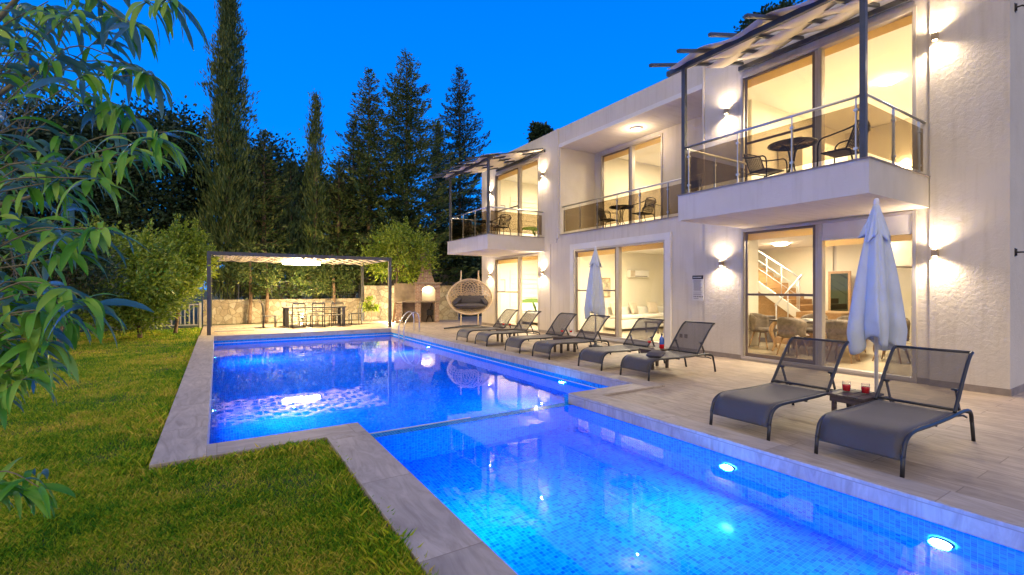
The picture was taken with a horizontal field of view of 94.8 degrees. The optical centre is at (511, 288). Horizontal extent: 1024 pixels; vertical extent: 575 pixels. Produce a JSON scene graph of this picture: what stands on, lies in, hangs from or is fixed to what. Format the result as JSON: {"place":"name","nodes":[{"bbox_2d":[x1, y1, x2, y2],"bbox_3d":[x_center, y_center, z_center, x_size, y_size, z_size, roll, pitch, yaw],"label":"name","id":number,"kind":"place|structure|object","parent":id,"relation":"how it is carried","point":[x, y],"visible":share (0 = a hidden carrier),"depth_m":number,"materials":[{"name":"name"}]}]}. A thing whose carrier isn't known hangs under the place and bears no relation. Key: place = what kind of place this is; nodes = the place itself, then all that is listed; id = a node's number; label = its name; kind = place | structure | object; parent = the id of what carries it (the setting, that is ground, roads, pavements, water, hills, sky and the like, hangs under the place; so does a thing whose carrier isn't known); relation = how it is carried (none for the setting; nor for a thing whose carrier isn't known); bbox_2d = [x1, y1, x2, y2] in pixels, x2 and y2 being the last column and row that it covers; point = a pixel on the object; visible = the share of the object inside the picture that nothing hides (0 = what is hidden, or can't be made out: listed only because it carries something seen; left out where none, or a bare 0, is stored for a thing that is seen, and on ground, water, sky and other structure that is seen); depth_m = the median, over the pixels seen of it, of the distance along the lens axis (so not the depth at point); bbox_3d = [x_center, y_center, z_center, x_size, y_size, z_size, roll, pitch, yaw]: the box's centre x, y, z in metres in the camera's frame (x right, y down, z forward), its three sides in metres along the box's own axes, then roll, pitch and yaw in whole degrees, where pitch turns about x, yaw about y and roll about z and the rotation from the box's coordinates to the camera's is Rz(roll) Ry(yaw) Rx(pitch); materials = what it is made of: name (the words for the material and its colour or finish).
{"place":"outdoors","nodes":[
{"label":"outdoors","id":0,"kind":"place"},
{"bbox_2d":[0,290,481,574],"bbox_3d":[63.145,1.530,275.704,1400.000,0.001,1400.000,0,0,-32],"label":"ground","id":1,"kind":"structure","parent":0,"point":[197,326],"depth_m":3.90,"materials":[{"name":"green plant"}]},
{"bbox_2d":[0,216,137,342],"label":"shrub","id":2,"kind":"object","parent":1,"relation":"on","point":[76,279],"visible":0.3,"depth_m":10.99,"materials":[{"name":"green plant"}]},
{"bbox_2d":[0,62,178,262],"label":"broadleaf tree","id":3,"kind":"object","parent":1,"relation":"on","point":[45,114],"visible":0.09,"depth_m":20.35,"materials":[{"name":"green plant"}]},
{"bbox_2d":[0,0,208,519],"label":"peach tree","id":4,"kind":"object","parent":1,"relation":"on","point":[25,365],"visible":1,"depth_m":1.54,"materials":[{"name":"green plant"}]},
{"bbox_2d":[49,213,210,338],"bbox_3d":[-11.684,-0.356,14.122,4.342,3.783,4.316,0,0,37],"label":"citrus tree","id":5,"kind":"object","parent":1,"relation":"on","point":[154,283],"visible":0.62,"depth_m":13.98,"materials":[{"name":"green plant"}]},
{"bbox_2d":[63,302,200,331],"bbox_3d":[-14.375,1.030,17.130,5.145,1.000,0.070,0,0,-26],"label":"picket fence","id":6,"kind":"object","parent":1,"relation":"on","point":[198,315],"visible":0.12,"depth_m":18.13,"materials":[{"name":"paint"}]},
{"bbox_2d":[46,90,249,319],"bbox_3d":[-17.009,-4.231,22.921,8.940,11.530,9.476,0,0,-32],"label":"broadleaf tree","id":7,"kind":"object","parent":1,"relation":"on","point":[184,192],"visible":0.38,"depth_m":21.19,"materials":[{"name":"green plant"}]},
{"bbox_2d":[137,213,223,333],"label":"citrus tree","id":8,"kind":"object","parent":1,"relation":"on","point":[198,249],"visible":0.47,"depth_m":15.78,"materials":[{"name":"green plant"}]},
{"bbox_2d":[184,0,268,299],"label":"cypress tree","id":9,"kind":"object","parent":1,"relation":"on","point":[228,97],"visible":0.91,"depth_m":20.96,"materials":[{"name":"green plant"}]},
{"bbox_2d":[208,235,279,323],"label":"tree","id":10,"kind":"object","parent":1,"relation":"on","point":[249,320],"visible":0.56,"depth_m":20.62,"materials":[{"name":"green plant"}]},
{"bbox_2d":[181,116,329,298],"bbox_3d":[-13.051,-3.659,25.201,7.744,10.386,8.472,0,0,-32],"label":"broadleaf tree","id":11,"kind":"object","parent":1,"relation":"on","point":[279,153],"visible":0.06,"depth_m":24.33,"materials":[{"name":"green plant"}]},
{"bbox_2d":[218,226,303,322],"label":"tree","id":12,"kind":"object","parent":1,"relation":"on","point":[267,298],"visible":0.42,"depth_m":20.99,"materials":[{"name":"green plant"}]},
{"bbox_2d":[205,128,316,298],"bbox_3d":[-11.675,-3.085,22.277,4.835,9.230,4.231,0,0,23],"label":"conifer tree","id":13,"kind":"object","parent":1,"relation":"on","point":[269,177],"visible":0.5,"depth_m":22.23,"materials":[{"name":"green plant"}]},
{"bbox_2d":[202,262,350,299],"bbox_3d":[-11.232,0.006,22.736,6.686,3.070,6.434,0,0,-32],"label":"shrub","id":14,"kind":"object","parent":1,"relation":"on","point":[299,291],"visible":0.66,"depth_m":21.05,"materials":[{"name":"green plant"}]},
{"bbox_2d":[203,298,360,324],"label":"stone wall","id":15,"kind":"structure","parent":1,"relation":"on","point":[233,311],"depth_m":21.34,"materials":[{"name":"beige stone"}]},
{"bbox_2d":[202,280,359,299],"bbox_3d":[-10.445,0.045,21.873,6.600,0.850,0.050,0,0,-32],"label":"fence","id":16,"kind":"object","parent":15,"relation":"on","point":[344,293],"visible":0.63,"depth_m":22.20,"materials":[{"name":"metal"}]},
{"bbox_2d":[256,155,331,298],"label":"conifer tree","id":17,"kind":"object","parent":1,"relation":"on","point":[294,174],"visible":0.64,"depth_m":22.99,"materials":[{"name":"green plant"}]},
{"bbox_2d":[248,154,374,254],"bbox_3d":[-11.336,-3.044,27.178,7.535,9.158,7.832,0,0,-9],"label":"broadleaf tree","id":18,"kind":"object","parent":1,"relation":"on","point":[323,198],"visible":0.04,"depth_m":25.74,"materials":[{"name":"green plant"}]},
{"bbox_2d":[297,89,338,298],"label":"cypress tree","id":19,"kind":"object","parent":1,"relation":"on","point":[315,192],"visible":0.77,"depth_m":23.21,"materials":[{"name":"green plant"}]},
{"bbox_2d":[299,237,360,320],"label":"tree","id":20,"kind":"object","parent":1,"relation":"on","point":[334,282],"visible":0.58,"depth_m":22.53,"materials":[{"name":"green plant"}]},
{"bbox_2d":[293,264,379,297],"bbox_3d":[-8.973,-0.036,23.963,4.187,3.153,3.996,0,0,28],"label":"shrub","id":21,"kind":"object","parent":1,"relation":"on","point":[347,279],"visible":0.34,"depth_m":23.05,"materials":[{"name":"green plant"}]},
{"bbox_2d":[304,158,378,298],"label":"conifer tree","id":22,"kind":"object","parent":1,"relation":"on","point":[338,234],"visible":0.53,"depth_m":23.90,"materials":[{"name":"green plant"}]},
{"bbox_2d":[324,118,386,297],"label":"conifer tree","id":23,"kind":"object","parent":1,"relation":"on","point":[354,191],"visible":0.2,"depth_m":24.89,"materials":[{"name":"green plant"}]},
{"bbox_2d":[318,67,426,294],"bbox_3d":[-7.653,-5.176,25.245,6.501,13.411,5.910,0,0,14],"label":"conifer tree","id":24,"kind":"object","parent":1,"relation":"on","point":[368,125],"visible":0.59,"depth_m":24.69,"materials":[{"name":"green plant"}]},
{"bbox_2d":[336,197,441,285],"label":"broadleaf tree","id":25,"kind":"object","parent":1,"relation":"on","point":[408,218],"visible":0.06,"depth_m":25.73,"materials":[{"name":"green plant"}]},
{"bbox_2d":[319,47,480,292],"bbox_3d":[-6.188,-5.977,26.421,9.165,15.013,8.735,0,0,-17],"label":"conifer tree","id":26,"kind":"object","parent":1,"relation":"on","point":[409,145],"visible":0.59,"depth_m":25.74,"materials":[{"name":"green plant"}]},
{"bbox_2d":[364,270,481,314],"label":"stone wall","id":27,"kind":"structure","parent":1,"relation":"on","point":[394,281],"depth_m":26.64,"materials":[{"name":"beige stone"}]},
{"bbox_2d":[423,122,453,229],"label":"cypress tree","id":28,"kind":"object","parent":1,"relation":"on","point":[439,132],"visible":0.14,"depth_m":29.49,"materials":[{"name":"green plant"}]},
{"bbox_2d":[419,212,481,286],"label":"broadleaf tree","id":29,"kind":"object","parent":1,"relation":"on","point":[473,261],"visible":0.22,"depth_m":26.61,"materials":[{"name":"green plant"}]},
{"bbox_2d":[422,66,491,260],"bbox_3d":[-3.475,-6.660,31.043,7.261,16.380,7.696,0,0,42],"label":"conifer tree","id":30,"kind":"object","parent":1,"relation":"on","point":[463,203],"visible":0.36,"depth_m":30.94,"materials":[{"name":"green plant"}]},
{"bbox_2d":[523,120,553,142],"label":"distant tree","id":31,"kind":"object","parent":1,"relation":"on","point":[538,129],"visible":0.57,"depth_m":29.43,"materials":[{"name":"green plant"}]},
{"bbox_2d":[733,0,803,32],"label":"distant tree","id":32,"kind":"object","parent":1,"relation":"on","point":[769,9],"visible":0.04,"depth_m":24.20,"materials":[{"name":"green plant"}]},
{"bbox_2d":[209,334,596,443],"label":"water","id":33,"kind":"structure","parent":0,"point":[373,383],"depth_m":8.19,"materials":[{"name":"blue liquid"}]},
{"bbox_2d":[0,0,806,289],"label":"sky","id":34,"kind":"structure","parent":0,"point":[559,63],"materials":[{"name":"blue"}]},
{"bbox_2d":[200,316,1023,510],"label":"terrace","id":35,"kind":"structure","parent":0,"point":[987,465],"depth_m":5.62,"materials":[{"name":"beige stone"}]},
{"bbox_2d":[261,303,276,327],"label":"garden chair","id":36,"kind":"object","parent":35,"relation":"on","point":[275,320],"visible":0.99,"depth_m":18.08,"materials":[{"name":"metal"}]},
{"bbox_2d":[290,303,305,327],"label":"garden chair","id":37,"kind":"object","parent":35,"relation":"on","point":[292,315],"visible":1,"depth_m":18.04,"materials":[{"name":"metal"}]},
{"bbox_2d":[207,251,391,334],"bbox_3d":[-8.378,0.139,18.531,6.050,2.723,4.210,0,0,-32],"label":"garden pergola","id":38,"kind":"object","parent":35,"relation":"on","point":[279,259],"visible":0.93,"depth_m":17.84,"materials":[{"name":"metal"}]},
{"bbox_2d":[281,261,320,264],"bbox_3d":[-8.373,-1.028,18.711,1.440,0.144,0.100,0,0,-32],"label":"tube lamp","id":39,"kind":"object","parent":38,"relation":"attached to","point":[300,263],"visible":0.98,"depth_m":18.65,"materials":[{"name":"white plastic"}]},
{"bbox_2d":[282,306,345,327],"bbox_3d":[-8.029,1.107,19.104,2.300,0.785,0.960,0,0,-32],"label":"dining table","id":40,"kind":"object","parent":35,"relation":"on","point":[286,317],"visible":0.89,"depth_m":18.84,"materials":[{"name":"metal"}]},
{"bbox_2d":[310,303,324,327],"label":"garden chair","id":41,"kind":"object","parent":35,"relation":"on","point":[312,315],"visible":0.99,"depth_m":18.37,"materials":[{"name":"metal"}]},
{"bbox_2d":[329,302,343,326],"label":"garden chair","id":42,"kind":"object","parent":35,"relation":"on","point":[331,314],"visible":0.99,"depth_m":18.77,"materials":[{"name":"metal"}]},
{"bbox_2d":[357,295,379,320],"bbox_3d":[-6.492,0.902,21.471,0.998,1.264,1.068,0,0,-32],"label":"shrub","id":43,"kind":"object","parent":35,"relation":"on","point":[368,305],"visible":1,"depth_m":21.34,"materials":[{"name":"green plant"}]},
{"bbox_2d":[351,216,441,321],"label":"young tree","id":44,"kind":"object","parent":35,"relation":"on","point":[402,239],"visible":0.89,"depth_m":20.91,"materials":[{"name":"green plant"}]},
{"bbox_2d":[398,311,419,338],"bbox_3d":[-3.561,1.639,16.181,0.624,1.722,0.560,0,0,-32],"label":"pool ladder","id":45,"kind":"object","parent":35,"relation":"on","point":[406,321],"visible":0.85,"depth_m":16.10,"materials":[{"name":"silver metal"}]},
{"bbox_2d":[364,286,458,319],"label":"stone wall","id":46,"kind":"structure","parent":35,"relation":"on","point":[380,296],"depth_m":22.96,"materials":[{"name":"beige stone"}]},
{"bbox_2d":[394,253,441,322],"bbox_3d":[-4.260,-0.070,21.268,2.080,3.140,0.800,0,0,-12],"label":"brick barbecue","id":47,"kind":"object","parent":35,"relation":"on","point":[421,295],"visible":0.84,"depth_m":21.26,"materials":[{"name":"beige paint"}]},
{"bbox_2d":[444,270,492,328],"bbox_3d":[-1.625,0.385,18.144,1.946,2.217,1.328,0,0,-6],"label":"swing seat","id":48,"kind":"object","parent":35,"relation":"on","point":[461,303],"visible":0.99,"depth_m":18.10,"materials":[{"name":"wicker"}]},
{"bbox_2d":[456,309,518,341],"bbox_3d":[-0.696,1.059,13.741,1.767,0.891,0.665,0,0,-33],"label":"sun lounger","id":49,"kind":"object","parent":35,"relation":"on","point":[506,316],"visible":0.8,"depth_m":13.88,"materials":[{"name":"grey fabric"}]},
{"bbox_2d":[475,310,540,345],"bbox_3d":[-0.087,1.059,12.789,1.767,0.891,0.665,0,0,-32],"label":"sun lounger","id":50,"kind":"object","parent":35,"relation":"on","point":[526,320],"visible":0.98,"depth_m":12.89,"materials":[{"name":"grey fabric"}]},
{"bbox_2d":[505,313,577,352],"bbox_3d":[0.733,1.059,11.500,1.767,0.891,0.665,0,0,-33],"label":"sun lounger","id":51,"kind":"object","parent":35,"relation":"on","point":[561,321],"visible":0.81,"depth_m":11.64,"materials":[{"name":"grey fabric"}]},
{"bbox_2d":[552,335,575,352],"bbox_3d":[1.254,1.316,11.175,0.500,0.368,0.344,0,0,-32],"label":"side table","id":52,"kind":"object","parent":35,"relation":"on","point":[561,345],"visible":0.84,"depth_m":11.16,"materials":[{"name":"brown wood"}]},
{"bbox_2d":[532,315,610,359],"bbox_3d":[1.352,1.059,10.570,1.767,0.891,0.665,0,0,-31],"label":"sun lounger","id":53,"kind":"object","parent":35,"relation":"on","point":[590,329],"visible":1,"depth_m":10.67,"materials":[{"name":"grey fabric"}]},
{"bbox_2d":[584,246,605,346],"bbox_3d":[2.139,0.200,12.105,0.562,2.600,0.578,0,0,28],"label":"parasol","id":54,"kind":"object","parent":35,"relation":"on","point":[594,301],"visible":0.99,"depth_m":11.98,"materials":[{"name":"white fabric"}]},
{"bbox_2d":[214,332,1023,552],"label":"pool basin","id":55,"kind":"object","parent":35,"relation":"in","point":[455,422],"visible":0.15,"depth_m":6.54,"materials":[{"name":"tile"}]},
{"bbox_2d":[208,334,598,443],"bbox_3d":[-3.685,1.659,10.973,5.593,0.092,12.106,0,0,-32],"label":"pool waterline","id":56,"kind":"object","parent":55,"relation":"attached to","point":[380,431],"visible":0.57,"depth_m":8.34,"materials":[{"name":"blue tile"}]},
{"bbox_2d":[206,327,649,459],"bbox_3d":[-3.701,1.544,11.000,5.580,0.151,12.830,0,0,-32],"label":"pool coping","id":57,"kind":"object","parent":55,"relation":"on","point":[218,450],"visible":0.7,"depth_m":5.02,"materials":[{"name":"stone"}]},
{"bbox_2d":[149,327,1023,574],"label":"pool coping","id":58,"kind":"object","parent":55,"relation":"attached to","point":[453,544],"visible":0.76,"depth_m":3.87,"materials":[{"name":"stone"}]},
{"bbox_2d":[375,405,1023,574],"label":"water","id":59,"kind":"structure","parent":55,"relation":"in","point":[570,490],"depth_m":3.45,"materials":[{"name":"blue liquid"}]},
{"bbox_2d":[578,318,664,370],"bbox_3d":[2.178,1.059,9.272,1.767,0.891,0.665,0,0,-33],"label":"sun lounger","id":60,"kind":"object","parent":35,"relation":"on","point":[642,332],"visible":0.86,"depth_m":9.39,"materials":[{"name":"grey fabric"}]},
{"bbox_2d":[639,347,668,369],"bbox_3d":[2.715,1.316,8.939,0.500,0.368,0.344,0,0,-32],"label":"side table","id":61,"kind":"object","parent":35,"relation":"on","point":[645,350],"visible":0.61,"depth_m":8.92,"materials":[{"name":"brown wood"}]},
{"bbox_2d":[620,321,715,380],"bbox_3d":[2.785,1.059,8.343,1.767,0.891,0.665,0,0,-32],"label":"sun lounger","id":62,"kind":"object","parent":35,"relation":"on","point":[689,339],"visible":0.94,"depth_m":8.45,"materials":[{"name":"grey fabric"}]},
{"bbox_2d":[646,350,664,357],"bbox_3d":[2.435,1.105,7.973,0.260,0.110,0.300,0,4,33],"label":"cushion","id":63,"kind":"object","parent":62,"relation":"on","point":[655,354],"visible":0.99,"depth_m":7.88,"materials":[{"name":"grey fabric"}]},
{"bbox_2d":[447,0,1023,396],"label":"villa","id":64,"kind":"object","parent":35,"relation":"on","point":[946,115],"visible":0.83,"depth_m":9.84,"materials":[{"name":"paint"}]},
{"bbox_2d":[461,221,480,238],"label":"bistro chair","id":65,"kind":"object","parent":64,"relation":"on","point":[468,229],"visible":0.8,"depth_m":17.28,"materials":[{"name":"metal"}]},
{"bbox_2d":[429,148,544,240],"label":"pergola roof","id":66,"kind":"structure","parent":64,"relation":"attached to","point":[485,162],"depth_m":16.20,"materials":[{"name":"metal"}]},
{"bbox_2d":[491,214,511,233],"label":"bistro chair","id":67,"kind":"object","parent":64,"relation":"on","point":[503,222],"visible":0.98,"depth_m":15.84,"materials":[{"name":"metal"}]},
{"bbox_2d":[495,253,538,330],"bbox_3d":[0.178,0.125,17.541,0.164,2.690,3.030,0,0,-32],"label":"window","id":68,"kind":"structure","parent":64,"relation":"in","point":[513,259],"depth_m":17.31,"materials":[{"name":"metal"}]},
{"bbox_2d":[495,157,538,236],"bbox_3d":[0.178,-3.135,17.541,0.164,2.830,3.030,0,0,-32],"label":"window","id":69,"kind":"structure","parent":64,"relation":"in","point":[518,169],"depth_m":17.31,"materials":[{"name":"metal"}]},
{"bbox_2d":[510,270,537,320],"bbox_3d":[0.976,0.286,20.837,2.500,2.185,0.030,0,0,-32],"label":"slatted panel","id":70,"kind":"object","parent":64,"relation":"attached to","point":[526,293],"visible":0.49,"depth_m":20.52,"materials":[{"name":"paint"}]},
{"bbox_2d":[510,197,537,234],"bbox_3d":[0.976,-2.864,20.837,2.500,2.185,0.030,0,0,-32],"label":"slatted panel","id":71,"kind":"object","parent":64,"relation":"attached to","point":[528,215],"visible":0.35,"depth_m":20.55,"materials":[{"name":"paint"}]},
{"bbox_2d":[517,298,537,322],"bbox_3d":[1.364,0.899,19.938,1.600,0.960,1.930,0,0,-32],"label":"bed","id":72,"kind":"object","parent":64,"relation":"on","point":[530,304],"visible":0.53,"depth_m":20.37,"materials":[{"name":"white fabric"}]},
{"bbox_2d":[522,227,536,236],"bbox_3d":[1.364,-2.251,19.938,1.600,0.960,1.930,0,0,-32],"label":"bed","id":73,"kind":"object","parent":64,"relation":"on","point":[529,231],"visible":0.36,"depth_m":20.43,"materials":[{"name":"white fabric"}]},
{"bbox_2d":[602,278,609,296],"bbox_3d":[3.328,-0.050,16.994,0.600,0.700,0.034,0,0,-32],"label":"wall art","id":74,"kind":"object","parent":64,"relation":"attached to","point":[606,283],"depth_m":17.03,"materials":[{"name":"beige paper"}]},
{"bbox_2d":[596,208,618,226],"bbox_3d":[2.907,-2.086,14.362,0.589,0.834,0.525,0,0,43],"label":"bistro chair","id":75,"kind":"object","parent":64,"relation":"on","point":[601,216],"visible":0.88,"depth_m":14.40,"materials":[{"name":"metal"}]},
{"bbox_2d":[569,232,671,347],"bbox_3d":[2.912,0.030,13.177,0.189,2.840,3.870,0,0,-32],"label":"window","id":76,"kind":"structure","parent":64,"relation":"in","point":[660,240],"depth_m":13.03,"materials":[{"name":"metal"}]},
{"bbox_2d":[609,205,633,224],"bbox_3d":[3.179,-2.024,13.657,0.718,0.722,0.718,0,0,38],"label":"bistro table","id":77,"kind":"object","parent":64,"relation":"on","point":[621,207],"visible":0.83,"depth_m":13.64,"materials":[{"name":"black metal"}]},
{"bbox_2d":[600,133,662,227],"bbox_3d":[3.715,-3.100,14.725,0.164,2.800,2.600,0,0,-32],"label":"window","id":78,"kind":"structure","parent":64,"relation":"in","point":[630,149],"depth_m":14.64,"materials":[{"name":"metal"}]},
{"bbox_2d":[604,306,662,328],"bbox_3d":[5.009,1.029,17.514,3.500,0.740,0.890,0,0,-32],"label":"sofa","id":79,"kind":"object","parent":64,"relation":"on","point":[629,319],"visible":0.47,"depth_m":16.83,"materials":[{"name":"white fabric"}]},
{"bbox_2d":[646,302,658,312],"bbox_3d":[5.292,0.700,17.721,0.460,0.460,0.150,0,-20,-20],"label":"sofa cushion","id":80,"kind":"object","parent":79,"relation":"on","point":[652,307],"visible":1,"depth_m":17.65,"materials":[{"name":"beige fabric"}]},
{"bbox_2d":[627,270,648,277],"bbox_3d":[4.771,-0.570,17.799,1.000,0.280,0.206,0,0,-32],"label":"air conditioner","id":81,"kind":"object","parent":64,"relation":"attached to","point":[638,273],"visible":1,"depth_m":17.68,"materials":[{"name":"white plastic"}]},
{"bbox_2d":[630,197,655,222],"bbox_3d":[3.665,-2.086,13.074,0.525,0.834,0.589,0,0,-37],"label":"bistro chair","id":82,"kind":"object","parent":64,"relation":"on","point":[646,211],"visible":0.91,"depth_m":12.95,"materials":[{"name":"metal"}]},
{"bbox_2d":[692,275,703,300],"bbox_3d":[4.301,-0.020,10.878,0.016,0.580,0.290,0,0,-32],"label":"rules sign","id":83,"kind":"object","parent":64,"relation":"attached to","point":[697,287],"visible":1,"depth_m":10.86,"materials":[{"name":"grey"}]},
{"bbox_2d":[748,313,777,349],"bbox_3d":[6.287,1.048,11.806,0.611,0.869,0.580,0,0,-32],"label":"dining chair","id":84,"kind":"object","parent":64,"relation":"on","point":[759,323],"visible":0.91,"depth_m":11.83,"materials":[{"name":"beige fabric"}]},
{"bbox_2d":[743,154,787,180],"bbox_3d":[4.541,-2.086,8.482,0.525,0.834,0.589,0,0,-22],"label":"bistro chair","id":85,"kind":"object","parent":64,"relation":"on","point":[766,171],"visible":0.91,"depth_m":8.54,"materials":[{"name":"metal"}]},
{"bbox_2d":[758,315,776,341],"bbox_3d":[7.085,1.119,13.357,0.400,0.720,0.640,0,0,-32],"label":"fireplace console","id":86,"kind":"object","parent":64,"relation":"on","point":[762,338],"visible":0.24,"depth_m":13.11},
{"bbox_2d":[649,0,911,193],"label":"pergola roof","id":87,"kind":"structure","parent":64,"relation":"attached to","point":[794,22],"depth_m":8.01,"materials":[{"name":"metal"}]},
{"bbox_2d":[767,137,817,172],"bbox_3d":[4.598,-2.024,7.724,0.718,0.722,0.718,0,0,38],"label":"bistro table","id":88,"kind":"object","parent":64,"relation":"on","point":[798,143],"visible":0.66,"depth_m":7.69,"materials":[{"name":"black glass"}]},
{"bbox_2d":[776,317,810,354],"bbox_3d":[6.234,1.048,10.462,0.580,0.869,0.611,0,0,-32],"label":"dining chair","id":89,"kind":"object","parent":64,"relation":"on","point":[788,327],"visible":0.8,"depth_m":10.25,"materials":[{"name":"beige fabric"}]},
{"bbox_2d":[758,250,866,343],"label":"staircase","id":90,"kind":"structure","parent":64,"relation":"on","point":[788,306],"depth_m":14.22,"materials":[{"name":"white wood"}]},
{"bbox_2d":[800,314,827,337],"bbox_3d":[7.462,1.048,11.646,0.580,0.869,0.611,0,0,-32],"label":"dining chair","id":91,"kind":"object","parent":64,"relation":"on","point":[809,329],"visible":0.34,"depth_m":11.85,"materials":[{"name":"beige fabric"}]},
{"bbox_2d":[769,318,878,360],"bbox_3d":[7.053,1.109,10.681,1.097,0.760,1.900,0,0,-32],"label":"indoor dining table","id":92,"kind":"object","parent":64,"relation":"on","point":[772,325],"visible":0.31,"depth_m":11.13,"materials":[{"name":"brown wood"}]},
{"bbox_2d":[740,6,916,181],"bbox_3d":[5.691,-3.095,8.752,0.164,2.790,2.960,0,0,-32],"label":"window","id":93,"kind":"structure","parent":64,"relation":"in","point":[815,56],"depth_m":8.68,"materials":[{"name":"metal"}]},
{"bbox_2d":[741,210,916,376],"bbox_3d":[5.694,0.110,8.748,0.164,2.720,2.950,0,0,-32],"label":"window","id":94,"kind":"structure","parent":64,"relation":"in","point":[902,226],"depth_m":8.65,"materials":[{"name":"metal"}]},
{"bbox_2d":[828,271,850,310],"bbox_3d":[9.851,0.220,14.148,0.054,1.500,0.600,0,0,-32],"label":"wall mirror","id":95,"kind":"object","parent":64,"relation":"attached to","point":[839,290],"depth_m":14.12,"materials":[{"name":"brown wood"}]},
{"bbox_2d":[825,319,860,363],"bbox_3d":[6.765,1.048,9.614,0.580,0.869,0.611,0,0,-37],"label":"dining chair","id":96,"kind":"object","parent":64,"relation":"on","point":[836,329],"visible":0.48,"depth_m":9.46,"materials":[{"name":"beige fabric"}]},
{"bbox_2d":[816,120,870,166],"bbox_3d":[5.098,-2.086,7.209,0.525,0.834,0.589,0,0,-30],"label":"bistro chair","id":97,"kind":"object","parent":64,"relation":"on","point":[840,152],"visible":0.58,"depth_m":7.11,"materials":[{"name":"black metal"}]},
{"bbox_2d":[876,75,900,85],"bbox_3d":[8.336,-4.595,10.423,0.440,0.070,0.440,0,0,-32],"label":"room light","id":98,"kind":"object","parent":64,"relation":"attached to","point":[888,80],"visible":1,"depth_m":10.35,"materials":[{"name":"white plastic"}]},
{"bbox_2d":[891,241,911,267],"bbox_3d":[8.139,-0.870,8.647,0.720,0.900,1.700,0,0,-32],"label":"kitchen cabinet","id":99,"kind":"object","parent":64,"relation":"attached to","point":[902,251],"visible":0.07,"depth_m":9.01,"materials":[{"name":"wood"}]},
{"bbox_2d":[709,337,848,440],"bbox_3d":[3.071,1.059,5.341,1.767,0.891,0.665,0,0,-33],"label":"sun lounger","id":100,"kind":"object","parent":35,"relation":"on","point":[806,370],"visible":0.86,"depth_m":5.42,"materials":[{"name":"grey fabric"}]},
{"bbox_2d":[827,388,875,410],"bbox_3d":[3.721,1.316,5.096,0.500,0.368,0.344,0,0,-32],"label":"side table","id":101,"kind":"object","parent":35,"relation":"on","point":[852,397],"visible":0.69,"depth_m":5.03,"materials":[{"name":"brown wood"}]},
{"bbox_2d":[847,198,906,391],"bbox_3d":[4.512,0.190,5.803,0.639,2.620,0.562,0,0,-42],"label":"parasol","id":102,"kind":"object","parent":35,"relation":"on","point":[877,318],"visible":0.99,"depth_m":5.68,"materials":[{"name":"white fabric"}]},
{"bbox_2d":[814,345,975,477],"bbox_3d":[3.647,1.059,4.442,1.767,0.891,0.665,0,0,-32],"label":"sun lounger","id":103,"kind":"object","parent":35,"relation":"on","point":[919,389],"visible":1,"depth_m":4.51,"materials":[{"name":"grey fabric"}]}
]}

